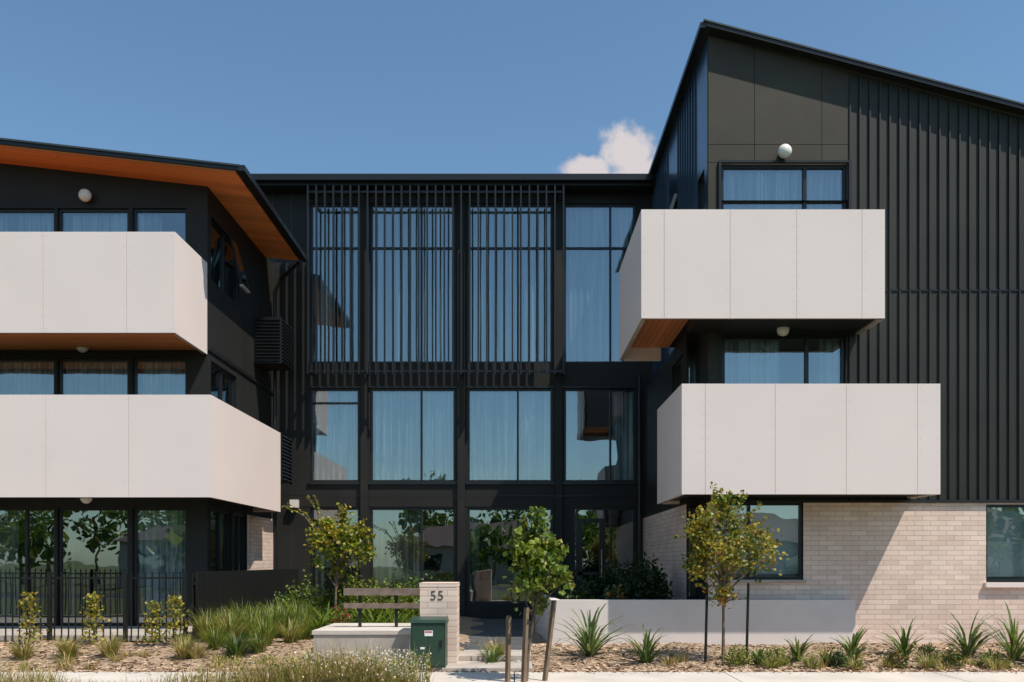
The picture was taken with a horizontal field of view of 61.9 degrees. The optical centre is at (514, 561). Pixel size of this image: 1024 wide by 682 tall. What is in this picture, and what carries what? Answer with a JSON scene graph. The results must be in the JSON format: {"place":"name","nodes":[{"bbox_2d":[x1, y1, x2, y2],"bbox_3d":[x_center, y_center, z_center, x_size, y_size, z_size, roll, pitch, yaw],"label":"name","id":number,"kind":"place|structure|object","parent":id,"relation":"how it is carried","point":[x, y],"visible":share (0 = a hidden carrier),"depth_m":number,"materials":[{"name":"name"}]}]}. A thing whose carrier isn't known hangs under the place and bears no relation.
{"place":"outdoors","nodes":[
{"label":"outdoors","id":0,"kind":"place"},
{"bbox_2d":[282,495,324,535],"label":"branch","id":1,"kind":"object","parent":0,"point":[309,519],"visible":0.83,"depth_m":16.52,"materials":[{"name":"green plant"}]},
{"bbox_2d":[442,619,532,675],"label":"entrance path","id":2,"kind":"structure","parent":0,"point":[471,659],"depth_m":14.47,"materials":[{"name":"concrete"}]},
{"bbox_2d":[0,0,1023,173],"label":"sky","id":3,"kind":"structure","parent":0,"point":[263,86],"materials":[{"name":"blue"}]},
{"bbox_2d":[1,672,1023,681],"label":"footpath","id":4,"kind":"structure","parent":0,"point":[713,677],"depth_m":11.78,"materials":[{"name":"concrete"}]},
{"bbox_2d":[505,600,556,681],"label":"tree stakes","id":5,"kind":"object","parent":4,"relation":"on","point":[525,645],"visible":1,"depth_m":11.23,"materials":[{"name":"brown wood"}]},
{"bbox_2d":[502,506,575,681],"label":"young tree","id":6,"kind":"object","parent":4,"relation":"on","point":[536,555],"visible":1,"depth_m":11.26,"materials":[{"name":"green plant"}]},
{"bbox_2d":[563,583,598,599],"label":"planter shrub","id":7,"kind":"object","parent":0,"point":[579,591],"visible":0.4,"depth_m":16.10,"materials":[{"name":"green plant"}]},
{"bbox_3d":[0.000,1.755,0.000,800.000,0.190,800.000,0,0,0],"label":"ground","id":8,"kind":"structure","parent":0,"visible":0},
{"bbox_2d":[0,163,271,625],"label":"wing walls","id":9,"kind":"structure","parent":8,"relation":"on","point":[100,542],"depth_m":17.72,"materials":[{"name":"black metal"}]},
{"bbox_2d":[78,189,91,201],"bbox_3d":[-8.586,-7.318,17.092,0.250,0.250,0.261,0,0,0],"label":"wall globe lamp","id":10,"kind":"object","parent":9,"relation":"attached to","point":[84,195],"visible":1,"depth_m":17.00,"materials":[{"name":"white glass"}]},
{"bbox_2d":[0,209,244,625],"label":"wing windows","id":11,"kind":"structure","parent":9,"relation":"attached to","point":[162,541],"depth_m":17.44,"materials":[{"name":"glass"}]},
{"bbox_2d":[0,138,306,261],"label":"roof","id":12,"kind":"structure","parent":9,"relation":"on","point":[250,182],"depth_m":16.33,"materials":[{"name":"metal"}]},
{"bbox_2d":[0,145,298,260],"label":"roof soffit","id":13,"kind":"structure","parent":12,"relation":"attached to","point":[230,190],"depth_m":17.00,"materials":[{"name":"brown wood"}]},
{"bbox_2d":[207,237,299,568],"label":"wing trim","id":14,"kind":"structure","parent":9,"relation":"attached to","point":[244,286],"depth_m":21.23,"materials":[{"name":"black metal"}]},
{"bbox_2d":[254,317,292,484],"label":"louvred plant enclosures","id":15,"kind":"object","parent":9,"relation":"attached to","point":[273,342],"visible":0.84,"depth_m":20.28,"materials":[{"name":"black metal"}]},
{"bbox_2d":[250,518,272,569],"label":"brick pier","id":16,"kind":"structure","parent":8,"relation":"on","point":[261,544],"depth_m":20.54,"materials":[{"name":"beige brick"}]},
{"bbox_2d":[312,623,410,662],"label":"concrete plinth","id":17,"kind":"structure","parent":8,"relation":"on","point":[389,634],"depth_m":13.10,"materials":[{"name":"grey concrete"}]},
{"bbox_2d":[344,588,419,626],"bbox_3d":[-2.094,0.747,13.795,1.326,0.631,0.090,0,0,0],"label":"bench backrest","id":18,"kind":"object","parent":17,"relation":"on","point":[360,592],"visible":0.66,"depth_m":13.75,"materials":[{"name":"brown wood"}]},
{"bbox_2d":[265,194,651,619],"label":"walls","id":19,"kind":"structure","parent":8,"relation":"on","point":[497,531],"depth_m":21.80,"materials":[{"name":"black metal"}]},
{"bbox_2d":[251,174,655,193],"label":"roof","id":20,"kind":"structure","parent":19,"relation":"on","point":[571,183],"depth_m":21.29,"materials":[{"name":"metal"}]},
{"bbox_2d":[281,194,637,616],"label":"trim","id":21,"kind":"structure","parent":19,"relation":"attached to","point":[461,495],"depth_m":21.70,"materials":[{"name":"black metal"}]},
{"bbox_2d":[307,185,563,375],"bbox_3d":[-1.958,-6.983,21.424,6.403,4.677,0.549,0,0,0],"label":"batten screen","id":22,"kind":"object","parent":21,"relation":"attached to","point":[333,192],"visible":1,"depth_m":21.15,"materials":[{"name":"black metal"}]},
{"bbox_2d":[311,204,634,602],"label":"windows","id":23,"kind":"structure","parent":19,"relation":"attached to","point":[509,436],"depth_m":22.04,"materials":[{"name":"blue glass"}]},
{"bbox_2d":[480,436,611,597],"bbox_3d":[1.006,-1.210,23.017,3.996,4.380,0.628,0,0,-4],"label":"lobby interior","id":24,"kind":"object","parent":19,"relation":"attached to","point":[595,457],"visible":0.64,"depth_m":23.20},
{"bbox_2d":[0,615,1023,674],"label":"garden bed","id":25,"kind":"object","parent":8,"relation":"on","point":[465,625],"visible":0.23,"depth_m":13.57,"materials":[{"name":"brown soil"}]},
{"bbox_2d":[2,637,41,660],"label":"grass clump","id":26,"kind":"object","parent":25,"relation":"on","point":[23,653],"visible":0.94,"depth_m":13.23,"materials":[{"name":"green plant"}]},
{"bbox_2d":[13,591,48,641],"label":"upright shrub","id":27,"kind":"object","parent":25,"relation":"on","point":[30,619],"visible":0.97,"depth_m":13.99,"materials":[{"name":"green plant"}]},
{"bbox_2d":[49,633,86,658],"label":"grass clump","id":28,"kind":"object","parent":25,"relation":"on","point":[65,648],"visible":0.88,"depth_m":13.25,"materials":[{"name":"green plant"}]},
{"bbox_2d":[74,591,110,643],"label":"upright shrub","id":29,"kind":"object","parent":25,"relation":"on","point":[95,607],"visible":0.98,"depth_m":13.99,"materials":[{"name":"green plant"}]},
{"bbox_2d":[0,572,191,642],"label":"picket fence","id":30,"kind":"object","parent":25,"relation":"on","point":[49,635],"visible":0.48,"depth_m":14.41,"materials":[{"name":"metal"}]},
{"bbox_2d":[0,626,191,634],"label":"patio slab","id":31,"kind":"structure","parent":25,"relation":"on","point":[79,630],"depth_m":16.06,"materials":[{"name":"concrete"}]},
{"bbox_2d":[86,630,131,657],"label":"grass clump","id":32,"kind":"object","parent":25,"relation":"on","point":[114,646],"visible":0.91,"depth_m":13.24,"materials":[{"name":"green plant"}]},
{"bbox_2d":[137,600,170,645],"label":"upright shrub","id":33,"kind":"object","parent":25,"relation":"on","point":[155,611],"visible":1,"depth_m":13.99,"materials":[{"name":"green plant"}]},
{"bbox_2d":[157,594,189,644],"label":"upright shrub","id":34,"kind":"object","parent":25,"relation":"on","point":[176,609],"visible":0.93,"depth_m":13.98,"materials":[{"name":"green plant"}]},
{"bbox_2d":[168,631,201,658],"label":"grass clump","id":35,"kind":"object","parent":25,"relation":"on","point":[180,653],"visible":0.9,"depth_m":13.23,"materials":[{"name":"green plant"}]},
{"bbox_2d":[181,639,215,658],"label":"grass clump","id":36,"kind":"object","parent":25,"relation":"on","point":[198,654],"visible":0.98,"depth_m":13.22,"materials":[{"name":"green plant"}]},
{"bbox_2d":[186,608,229,641],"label":"grass clump","id":37,"kind":"object","parent":25,"relation":"on","point":[203,622],"visible":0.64,"depth_m":14.28,"materials":[{"name":"green plant"}]},
{"bbox_2d":[198,623,232,649],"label":"grass clump","id":38,"kind":"object","parent":25,"relation":"on","point":[213,642],"visible":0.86,"depth_m":13.72,"materials":[{"name":"green plant"}]},
{"bbox_2d":[200,604,258,643],"bbox_3d":[-4.750,1.021,14.202,1.049,0.686,1.135,0,0,0],"label":"grass clump","id":39,"kind":"object","parent":25,"relation":"on","point":[231,625],"visible":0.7,"depth_m":14.12,"materials":[{"name":"green plant"}]},
{"bbox_2d":[215,625,258,658],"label":"grass clump","id":40,"kind":"object","parent":25,"relation":"on","point":[236,648],"visible":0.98,"depth_m":13.32,"materials":[{"name":"green plant"}]},
{"bbox_2d":[215,597,261,636],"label":"grass clump","id":41,"kind":"object","parent":25,"relation":"on","point":[240,614],"visible":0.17,"depth_m":15.27,"materials":[{"name":"green plant"}]},
{"bbox_2d":[192,569,298,638],"bbox_3d":[-5.447,0.830,17.939,0.095,1.300,6.779,0,0,0],"label":"slatted fence","id":42,"kind":"object","parent":25,"relation":"on","point":[217,589],"visible":0.48,"depth_m":16.63,"materials":[{"name":"black metal"}]},
{"bbox_2d":[231,602,280,638],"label":"grass clump","id":43,"kind":"object","parent":25,"relation":"on","point":[251,621],"visible":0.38,"depth_m":14.65,"materials":[{"name":"green plant"}]},
{"bbox_2d":[244,629,277,653],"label":"grass clump","id":44,"kind":"object","parent":25,"relation":"on","point":[260,645],"visible":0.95,"depth_m":13.52,"materials":[{"name":"green plant"}]},
{"bbox_2d":[240,612,284,645],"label":"grass clump","id":45,"kind":"object","parent":25,"relation":"on","point":[262,625],"visible":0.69,"depth_m":13.96,"materials":[{"name":"green plant"}]},
{"bbox_2d":[244,602,297,638],"bbox_3d":[-4.223,1.026,14.924,1.040,0.699,1.091,0,0,33],"label":"grass clump","id":46,"kind":"object","parent":25,"relation":"on","point":[275,619],"visible":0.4,"depth_m":14.83,"materials":[{"name":"green plant"}]},
{"bbox_2d":[266,585,300,612],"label":"garden shrub","id":47,"kind":"object","parent":25,"relation":"on","point":[278,599],"visible":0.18,"depth_m":18.51,"materials":[{"name":"green plant"}]},
{"bbox_2d":[264,601,308,637],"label":"grass clump","id":48,"kind":"object","parent":25,"relation":"on","point":[288,614],"visible":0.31,"depth_m":15.07,"materials":[{"name":"green plant"}]},
{"bbox_2d":[269,616,308,642],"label":"grass clump","id":49,"kind":"object","parent":25,"relation":"on","point":[291,634],"visible":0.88,"depth_m":14.34,"materials":[{"name":"green plant"}]},
{"bbox_2d":[275,600,319,624],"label":"grass clump","id":50,"kind":"object","parent":25,"relation":"on","point":[297,609],"visible":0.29,"depth_m":15.60,"materials":[{"name":"green plant"}]},
{"bbox_2d":[284,612,321,639],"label":"grass clump","id":51,"kind":"object","parent":25,"relation":"on","point":[306,634],"visible":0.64,"depth_m":14.90,"materials":[{"name":"green plant"}]},
{"bbox_2d":[289,569,321,609],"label":"garden shrub","id":52,"kind":"object","parent":25,"relation":"on","point":[304,591],"visible":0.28,"depth_m":18.16,"materials":[{"name":"green plant"}]},
{"bbox_2d":[288,596,324,623],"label":"grass clump","id":53,"kind":"object","parent":25,"relation":"on","point":[309,607],"visible":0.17,"depth_m":16.12,"materials":[{"name":"green plant"}]},
{"bbox_2d":[297,608,345,632],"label":"strappy perennial","id":54,"kind":"object","parent":25,"relation":"on","point":[323,620],"visible":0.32,"depth_m":15.08,"materials":[{"name":"green plant"}]},
{"bbox_2d":[298,601,354,622],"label":"strappy perennial","id":55,"kind":"object","parent":25,"relation":"on","point":[320,614],"visible":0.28,"depth_m":16.01,"materials":[{"name":"green plant"}]},
{"bbox_2d":[309,579,348,621],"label":"garden shrub","id":56,"kind":"object","parent":25,"relation":"on","point":[325,599],"visible":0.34,"depth_m":16.92,"materials":[{"name":"green plant"}]},
{"bbox_2d":[303,503,376,614],"bbox_3d":[-3.386,0.134,16.552,1.433,2.538,1.524,0,0,0],"label":"young tree","id":57,"kind":"object","parent":25,"relation":"on","point":[350,536],"visible":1,"depth_m":16.49,"materials":[{"name":"green plant"}]},
{"bbox_2d":[337,566,372,619],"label":"garden shrub","id":58,"kind":"object","parent":25,"relation":"on","point":[352,599],"visible":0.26,"depth_m":17.54,"materials":[{"name":"green plant"}]},
{"bbox_2d":[341,595,400,622],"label":"strappy perennial","id":59,"kind":"object","parent":25,"relation":"on","point":[365,612],"visible":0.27,"depth_m":16.46,"materials":[{"name":"green plant"}]},
{"bbox_2d":[353,608,393,622],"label":"strappy perennial","id":60,"kind":"object","parent":25,"relation":"on","point":[379,618],"visible":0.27,"depth_m":15.89,"materials":[{"name":"green plant"}]},
{"bbox_2d":[355,575,393,621],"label":"garden shrub","id":61,"kind":"object","parent":25,"relation":"on","point":[373,599],"visible":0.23,"depth_m":16.95,"materials":[{"name":"green plant"}]},
{"bbox_2d":[364,609,410,622],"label":"strappy perennial","id":62,"kind":"object","parent":25,"relation":"on","point":[400,616],"visible":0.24,"depth_m":15.42,"materials":[{"name":"green plant"}]},
{"bbox_2d":[377,571,407,611],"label":"garden shrub","id":63,"kind":"object","parent":25,"relation":"on","point":[391,586],"visible":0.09,"depth_m":17.38,"materials":[{"name":"green plant"}]},
{"bbox_2d":[377,600,419,622],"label":"strappy perennial","id":64,"kind":"object","parent":25,"relation":"on","point":[406,618],"visible":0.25,"depth_m":16.35,"materials":[{"name":"green plant"}]},
{"bbox_2d":[388,581,419,619],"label":"garden shrub","id":65,"kind":"object","parent":25,"relation":"on","point":[401,598],"visible":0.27,"depth_m":16.70,"materials":[{"name":"green plant"}]},
{"bbox_2d":[404,572,432,609],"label":"garden shrub","id":66,"kind":"object","parent":25,"relation":"on","point":[414,583],"visible":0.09,"depth_m":17.75,"materials":[{"name":"green plant"}]},
{"bbox_2d":[409,616,448,671],"bbox_3d":[-1.252,1.215,12.545,0.541,0.790,0.450,0,0,0],"label":"electrical cabinet","id":67,"kind":"object","parent":25,"relation":"on","point":[430,632],"visible":0.83,"depth_m":12.34,"materials":[{"name":"metal"}]},
{"bbox_2d":[419,582,459,664],"bbox_3d":[-1.140,0.971,13.060,0.560,1.298,0.632,0,0,0],"label":"brickwork","id":68,"kind":"object","parent":25,"relation":"on","point":[447,605],"visible":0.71,"depth_m":12.75,"materials":[{"name":"beige brick"}]},
{"bbox_2d":[473,644,511,662],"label":"flax plant","id":69,"kind":"object","parent":25,"relation":"on","point":[491,656],"visible":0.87,"depth_m":13.04,"materials":[{"name":"green plant"}]},
{"bbox_2d":[481,636,512,660],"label":"grass clump","id":70,"kind":"object","parent":25,"relation":"on","point":[500,647],"visible":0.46,"depth_m":13.26,"materials":[{"name":"green plant"}]},
{"bbox_2d":[528,602,642,656],"bbox_3d":[1.347,1.106,13.756,1.974,0.869,1.910,0,0,-25],"label":"flax plant","id":71,"kind":"object","parent":25,"relation":"on","point":[590,644],"visible":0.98,"depth_m":13.69,"materials":[{"name":"green plant"}]},
{"bbox_2d":[605,622,690,662],"bbox_3d":[1.976,1.270,13.112,1.338,0.623,1.128,0,0,37],"label":"flax plant","id":72,"kind":"object","parent":25,"relation":"on","point":[646,657],"visible":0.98,"depth_m":13.15,"materials":[{"name":"green plant"}]},
{"bbox_2d":[704,583,749,661],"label":"tree stakes","id":73,"kind":"object","parent":25,"relation":"on","point":[706,618],"visible":0.81,"depth_m":13.18,"materials":[{"name":"black wood"}]},
{"bbox_2d":[674,481,788,661],"bbox_3d":[3.361,0.156,13.336,1.722,2.794,1.803,0,0,0],"label":"young tree","id":74,"kind":"object","parent":25,"relation":"on","point":[706,533],"visible":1,"depth_m":13.19,"materials":[{"name":"green plant"}]},
{"bbox_2d":[722,643,753,665],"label":"shrub","id":75,"kind":"object","parent":25,"relation":"on","point":[736,659],"visible":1,"depth_m":12.85,"materials":[{"name":"green plant"}]},
{"bbox_2d":[741,645,780,665],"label":"flax plant","id":76,"kind":"object","parent":25,"relation":"on","point":[760,652],"visible":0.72,"depth_m":12.97,"materials":[{"name":"green plant"}]},
{"bbox_2d":[755,652,784,669],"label":"grass clump","id":77,"kind":"object","parent":25,"relation":"on","point":[771,663],"visible":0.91,"depth_m":12.67,"materials":[{"name":"green plant"}]},
{"bbox_2d":[765,645,792,666],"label":"shrub","id":78,"kind":"object","parent":25,"relation":"on","point":[779,655],"visible":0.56,"depth_m":13.03,"materials":[{"name":"green plant"}]},
{"bbox_2d":[772,633,820,660],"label":"flax plant","id":79,"kind":"object","parent":25,"relation":"on","point":[797,653],"visible":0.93,"depth_m":13.34,"materials":[{"name":"green plant"}]},
{"bbox_2d":[799,651,823,668],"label":"grass clump","id":80,"kind":"object","parent":25,"relation":"on","point":[809,662],"visible":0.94,"depth_m":12.61,"materials":[{"name":"green plant"}]},
{"bbox_2d":[823,647,848,669],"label":"shrub","id":81,"kind":"object","parent":25,"relation":"on","point":[839,657],"visible":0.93,"depth_m":12.87,"materials":[{"name":"green plant"}]},
{"bbox_2d":[821,626,886,660],"bbox_3d":[5.311,1.277,13.206,0.933,0.603,1.222,0,0,0],"label":"flax plant","id":82,"kind":"object","parent":25,"relation":"on","point":[851,649],"visible":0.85,"depth_m":13.22,"materials":[{"name":"green plant"}]},
{"bbox_2d":[844,654,871,670],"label":"grass clump","id":83,"kind":"object","parent":25,"relation":"on","point":[858,664],"visible":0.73,"depth_m":12.65,"materials":[{"name":"green plant"}]},
{"bbox_2d":[880,647,912,668],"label":"shrub","id":84,"kind":"object","parent":25,"relation":"on","point":[894,660],"visible":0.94,"depth_m":12.71,"materials":[{"name":"green plant"}]},
{"bbox_2d":[871,616,944,656],"bbox_3d":[6.172,1.199,13.740,1.032,0.718,1.476,0,0,-24],"label":"flax plant","id":85,"kind":"object","parent":25,"relation":"on","point":[905,644],"visible":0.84,"depth_m":13.62,"materials":[{"name":"green plant"}]},
{"bbox_2d":[911,651,942,669],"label":"grass clump","id":86,"kind":"object","parent":25,"relation":"on","point":[926,662],"visible":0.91,"depth_m":12.67,"materials":[{"name":"green plant"}]},
{"bbox_2d":[915,642,940,662],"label":"shrub","id":87,"kind":"object","parent":25,"relation":"on","point":[928,649],"visible":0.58,"depth_m":13.18,"materials":[{"name":"green plant"}]},
{"bbox_2d":[941,644,965,667],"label":"shrub","id":88,"kind":"object","parent":25,"relation":"on","point":[949,655],"visible":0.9,"depth_m":12.75,"materials":[{"name":"green plant"}]},
{"bbox_2d":[927,609,1018,657],"bbox_3d":[7.256,1.144,13.647,1.630,0.818,1.543,0,0,-30],"label":"flax plant","id":89,"kind":"object","parent":25,"relation":"on","point":[969,649],"visible":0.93,"depth_m":13.58,"materials":[{"name":"green plant"}]},
{"bbox_2d":[957,601,1023,660],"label":"flax plant","id":90,"kind":"object","parent":25,"relation":"on","point":[1014,651],"visible":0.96,"depth_m":13.32,"materials":[{"name":"green plant"}]},
{"bbox_2d":[978,649,1010,667],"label":"shrub","id":91,"kind":"object","parent":25,"relation":"on","point":[990,653],"visible":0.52,"depth_m":12.86,"materials":[{"name":"green plant"}]},
{"bbox_2d":[535,594,855,644],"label":"planter wall","id":92,"kind":"structure","parent":8,"relation":"on","point":[775,622],"depth_m":15.38,"materials":[{"name":"grey concrete"}]},
{"label":"planter soil","id":93,"kind":"structure","parent":92,"relation":"in","visible":0},
{"bbox_2d":[568,574,607,599],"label":"planter shrub","id":94,"kind":"object","parent":93,"relation":"on","point":[593,585],"visible":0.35,"depth_m":17.06,"materials":[{"name":"green plant"}]},
{"bbox_2d":[596,557,633,599],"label":"planter shrub","id":95,"kind":"object","parent":93,"relation":"on","point":[613,580],"visible":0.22,"depth_m":17.43,"materials":[{"name":"green plant"}]},
{"bbox_2d":[602,584,628,599],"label":"shrub","id":96,"kind":"object","parent":93,"relation":"on","point":[611,594],"visible":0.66,"depth_m":15.83,"materials":[{"name":"green plant"}]},
{"bbox_2d":[615,571,650,599],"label":"planter shrub","id":97,"kind":"object","parent":93,"relation":"on","point":[629,587],"visible":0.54,"depth_m":16.27,"materials":[{"name":"green plant"}]},
{"bbox_2d":[621,545,667,599],"bbox_3d":[2.567,0.278,17.207,1.009,1.226,1.056,0,0,-44],"label":"planter shrub","id":98,"kind":"object","parent":93,"relation":"on","point":[639,574],"visible":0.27,"depth_m":17.13,"materials":[{"name":"green plant"}]},
{"bbox_2d":[641,559,673,599],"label":"planter shrub","id":99,"kind":"object","parent":93,"relation":"on","point":[658,587],"visible":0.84,"depth_m":16.29,"materials":[{"name":"green plant"}]},
{"bbox_2d":[643,34,1023,643],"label":"wing walls","id":100,"kind":"structure","parent":8,"relation":"on","point":[897,565],"depth_m":15.60,"materials":[{"name":"black metal"}]},
{"bbox_2d":[0,209,939,511],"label":"balcony parapets","id":101,"kind":"object","parent":100,"relation":"attached to","point":[782,263],"visible":0.99,"depth_m":14.51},
{"bbox_2d":[0,319,918,507],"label":"balcony soffits","id":102,"kind":"object","parent":101,"relation":"attached to","point":[661,333],"visible":0.4,"depth_m":16.10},
{"bbox_2d":[708,35,850,383],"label":"wing panels","id":103,"kind":"object","parent":100,"relation":"attached to","point":[798,101],"visible":0.79,"depth_m":15.59,"materials":[{"name":"black metal"}]},
{"bbox_2d":[778,144,791,158],"bbox_3d":[4.891,-7.426,15.482,0.250,0.250,0.261,0,0,0],"label":"wall globe lamp","id":104,"kind":"object","parent":100,"relation":"attached to","point":[784,151],"visible":1,"depth_m":15.39,"materials":[{"name":"white glass"}]},
{"bbox_2d":[648,19,1023,174],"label":"roof","id":105,"kind":"structure","parent":100,"relation":"on","point":[857,66],"depth_m":15.47,"materials":[{"name":"metal"}]},
{"bbox_2d":[653,65,1023,502],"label":"wing ribs","id":106,"kind":"object","parent":100,"relation":"attached to","point":[989,289],"visible":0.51,"depth_m":15.57,"materials":[{"name":"black metal"}]},
{"bbox_2d":[669,165,1023,597],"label":"wing windows","id":107,"kind":"structure","parent":100,"relation":"attached to","point":[755,361],"depth_m":15.80,"materials":[{"name":"glass"}]},
{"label":"grass verge","id":108,"kind":"object","parent":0,"visible":0},
{"bbox_2d":[0,634,439,681],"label":"long grass","id":109,"kind":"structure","parent":108,"relation":"on","point":[333,669],"depth_m":10.50,"materials":[{"name":"green plant"}]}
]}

